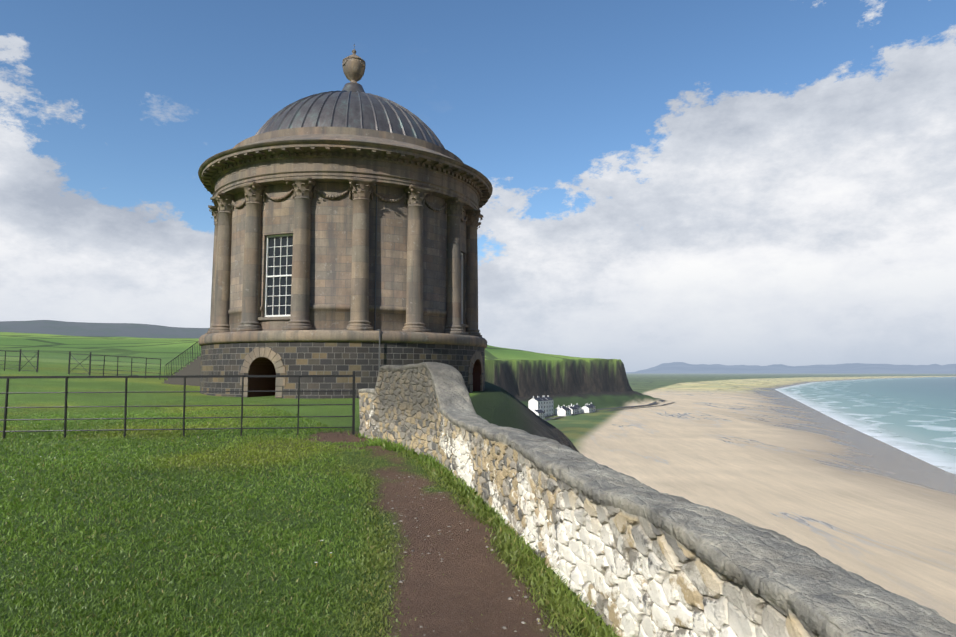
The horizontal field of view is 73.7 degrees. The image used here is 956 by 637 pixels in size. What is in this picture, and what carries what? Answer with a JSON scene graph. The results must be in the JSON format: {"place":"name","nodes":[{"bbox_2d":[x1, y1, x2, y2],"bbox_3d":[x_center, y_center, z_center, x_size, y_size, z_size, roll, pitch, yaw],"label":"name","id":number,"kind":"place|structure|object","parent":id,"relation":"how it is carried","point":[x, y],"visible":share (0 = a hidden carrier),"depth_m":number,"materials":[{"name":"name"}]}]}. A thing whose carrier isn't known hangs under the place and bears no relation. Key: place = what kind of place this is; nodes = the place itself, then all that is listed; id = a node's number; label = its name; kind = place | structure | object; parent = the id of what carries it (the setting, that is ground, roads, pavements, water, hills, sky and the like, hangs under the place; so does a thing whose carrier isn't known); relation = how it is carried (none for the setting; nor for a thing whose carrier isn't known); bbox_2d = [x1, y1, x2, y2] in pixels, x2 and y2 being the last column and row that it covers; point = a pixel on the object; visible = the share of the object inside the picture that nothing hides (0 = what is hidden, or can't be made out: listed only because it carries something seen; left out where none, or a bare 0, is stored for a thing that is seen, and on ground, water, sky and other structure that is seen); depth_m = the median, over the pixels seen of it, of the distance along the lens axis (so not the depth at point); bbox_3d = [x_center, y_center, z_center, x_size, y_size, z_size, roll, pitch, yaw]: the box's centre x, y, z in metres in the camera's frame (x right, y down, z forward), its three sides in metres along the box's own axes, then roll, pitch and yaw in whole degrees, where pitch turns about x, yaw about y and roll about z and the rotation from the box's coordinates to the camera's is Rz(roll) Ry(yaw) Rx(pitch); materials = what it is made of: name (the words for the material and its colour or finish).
{"place":"outdoors","nodes":[
{"label":"outdoors","id":0,"kind":"place"},
{"bbox_2d":[0,320,208,337],"bbox_3d":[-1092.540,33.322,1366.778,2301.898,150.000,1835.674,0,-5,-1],"label":"hill","id":1,"kind":"structure","parent":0,"point":[53,327],"depth_m":1879.87,"materials":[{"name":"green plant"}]},
{"bbox_2d":[228,182,466,332],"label":"rotunda wall","id":2,"kind":"structure","parent":0,"point":[331,257],"depth_m":26.53,"materials":[{"name":"beige stone"}]},
{"bbox_2d":[232,186,467,224],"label":"carved swags","id":3,"kind":"object","parent":2,"relation":"attached to","point":[285,196],"visible":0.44,"depth_m":26.63,"materials":[{"name":"beige stone"}]},
{"bbox_2d":[264,234,462,323],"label":"temple window frames","id":4,"kind":"structure","parent":2,"relation":"in","point":[274,266],"depth_m":26.54,"materials":[{"name":"white wood"}]},
{"bbox_2d":[267,236,292,314],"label":"window panes","id":5,"kind":"structure","parent":4,"relation":"in","point":[284,260],"depth_m":26.48,"materials":[{"name":"glass"}]},
{"bbox_2d":[258,316,468,327],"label":"temple window sills","id":6,"kind":"structure","parent":2,"relation":"attached to","point":[288,318],"depth_m":26.07,"materials":[{"name":"stone"}]},
{"bbox_2d":[374,184,379,372],"bbox_3d":[-4.057,-1.067,25.797,0.060,9.350,0.966,2,-5,-21],"label":"drainpipe","id":7,"kind":"object","parent":2,"relation":"attached to","point":[375,279],"visible":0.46,"depth_m":26.24,"materials":[{"name":"grey metal"}]},
{"bbox_2d":[0,332,955,636],"bbox_3d":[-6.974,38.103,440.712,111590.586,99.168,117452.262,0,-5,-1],"label":"ground terrain","id":8,"kind":"structure","parent":0,"point":[758,450],"depth_m":32.67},
{"bbox_2d":[0,349,160,379],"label":"fence","id":9,"kind":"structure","parent":8,"relation":"on","point":[70,355],"depth_m":37.68,"materials":[{"name":"black metal"}]},
{"bbox_2d":[0,371,354,438],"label":"fence","id":10,"kind":"object","parent":8,"relation":"on","point":[5,419],"visible":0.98,"depth_m":12.80,"materials":[{"name":"black metal"}]},
{"bbox_2d":[164,357,200,385],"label":"temple stairs","id":11,"kind":"structure","parent":8,"relation":"on","point":[193,368],"depth_m":33.80,"materials":[{"name":"grey stone"}]},
{"bbox_2d":[164,342,200,379],"bbox_3d":[-14.726,1.931,35.009,4.139,3.193,2.240,-2,-5,22],"label":"stair railing","id":12,"kind":"object","parent":11,"relation":"on","point":[183,360],"visible":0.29,"depth_m":34.24,"materials":[{"name":"metal"}]},
{"bbox_2d":[0,398,619,636],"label":"lawn grass blades","id":13,"kind":"object","parent":8,"relation":"on","point":[576,615],"depth_m":5.78,"materials":[{"name":"green plant"}]},
{"bbox_2d":[200,342,484,398],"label":"stone base wall","id":14,"kind":"structure","parent":8,"relation":"on","point":[361,359],"depth_m":25.19,"materials":[{"name":"grey stone"}]},
{"bbox_2d":[198,330,486,347],"bbox_3d":[-6.387,1.243,31.611,13.700,0.460,13.700,0,-5,-1],"label":"stone ledge","id":15,"kind":"object","parent":14,"relation":"on","point":[327,336],"visible":0.67,"depth_m":25.40,"materials":[{"name":"stone"}]},
{"bbox_2d":[205,197,481,336],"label":"column shafts","id":16,"kind":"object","parent":15,"relation":"on","point":[300,303],"depth_m":26.57,"materials":[{"name":"beige stone"}]},
{"bbox_2d":[208,177,482,227],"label":"column capitals","id":17,"kind":"object","parent":16,"relation":"on","point":[302,187],"visible":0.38,"depth_m":26.81,"materials":[{"name":"beige stone"}]},
{"bbox_2d":[198,127,492,210],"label":"entablature","id":18,"kind":"structure","parent":17,"relation":"on","point":[320,168],"depth_m":26.49,"materials":[{"name":"beige stone"}]},
{"bbox_2d":[202,147,488,207],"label":"cornice modillions","id":19,"kind":"object","parent":18,"relation":"attached to","point":[299,150],"visible":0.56,"depth_m":26.89,"materials":[{"name":"beige stone"}]},
{"bbox_2d":[254,90,444,182],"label":"dome roof","id":20,"kind":"structure","parent":18,"relation":"on","point":[357,109],"depth_m":28.50,"materials":[{"name":"grey metal"}]},
{"bbox_2d":[342,82,364,92],"bbox_3d":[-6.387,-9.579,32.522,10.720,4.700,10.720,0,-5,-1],"label":"finial base","id":21,"kind":"object","parent":20,"relation":"on","point":[352,87],"visible":0.12,"depth_m":32.18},
{"bbox_2d":[342,49,365,82],"bbox_3d":[-6.378,-12.900,32.802,1.184,2.046,1.166,0,-5,-1],"label":"urn finial","id":22,"kind":"object","parent":21,"relation":"on","point":[353,65],"visible":0.9,"depth_m":32.41,"materials":[{"name":"beige stone"}]},
{"bbox_2d":[240,347,483,396],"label":"temple arch voussoirs","id":23,"kind":"object","parent":14,"relation":"attached to","point":[257,352],"visible":0.5,"depth_m":25.33,"materials":[{"name":"stone"}]},
{"bbox_2d":[248,357,480,396],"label":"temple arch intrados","id":24,"kind":"object","parent":14,"relation":"attached to","point":[262,366],"visible":0.17,"depth_m":26.15,"materials":[{"name":"black stone"}]},
{"bbox_2d":[377,474,551,636],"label":"path pebbles","id":25,"kind":"object","parent":8,"relation":"on","point":[509,598],"visible":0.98,"depth_m":5.30,"materials":[{"name":"stone"}]},
{"bbox_2d":[528,395,594,418],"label":"houses","id":26,"kind":"structure","parent":8,"relation":"on","point":[533,404],"depth_m":493.54,"materials":[{"name":"white paint"}]},
{"bbox_2d":[534,397,593,412],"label":"house roofs","id":27,"kind":"structure","parent":26,"relation":"on","point":[564,407],"depth_m":498.48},
{"bbox_2d":[539,401,594,416],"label":"house windows","id":28,"kind":"structure","parent":26,"relation":"in","point":[566,411],"depth_m":496.89,"materials":[{"name":"black glass"}]},
{"bbox_2d":[545,400,674,420],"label":"road","id":29,"kind":"structure","parent":8,"relation":"on","point":[655,402],"depth_m":606.31,"materials":[{"name":"grey asphalt"}]},
{"bbox_2d":[358,362,955,636],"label":"stone wall","id":30,"kind":"structure","parent":8,"relation":"on","point":[629,556],"depth_m":3.48,"materials":[{"name":"grey stone"}]},
{"bbox_2d":[0,0,955,371],"label":"sky","id":31,"kind":"structure","parent":0,"point":[709,182],"materials":[{"name":"blue"}]},
{"bbox_2d":[626,362,955,373],"bbox_3d":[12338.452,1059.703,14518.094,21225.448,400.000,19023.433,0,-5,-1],"label":"mountain","id":32,"kind":"structure","parent":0,"point":[677,367],"depth_m":18540.54,"materials":[{"name":"blue"}]},
{"bbox_2d":[729,363,940,369],"bbox_3d":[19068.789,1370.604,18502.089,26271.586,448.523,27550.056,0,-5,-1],"label":"mountain","id":33,"kind":"structure","parent":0,"point":[823,367],"depth_m":26759.53,"materials":[{"name":"grey"}]},
{"bbox_2d":[775,377,955,473],"bbox_3d":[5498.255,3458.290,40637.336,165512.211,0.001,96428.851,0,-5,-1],"label":"sea water","id":34,"kind":"structure","parent":0,"point":[915,417],"depth_m":678.79,"materials":[{"name":"teal liquid"}]}
]}

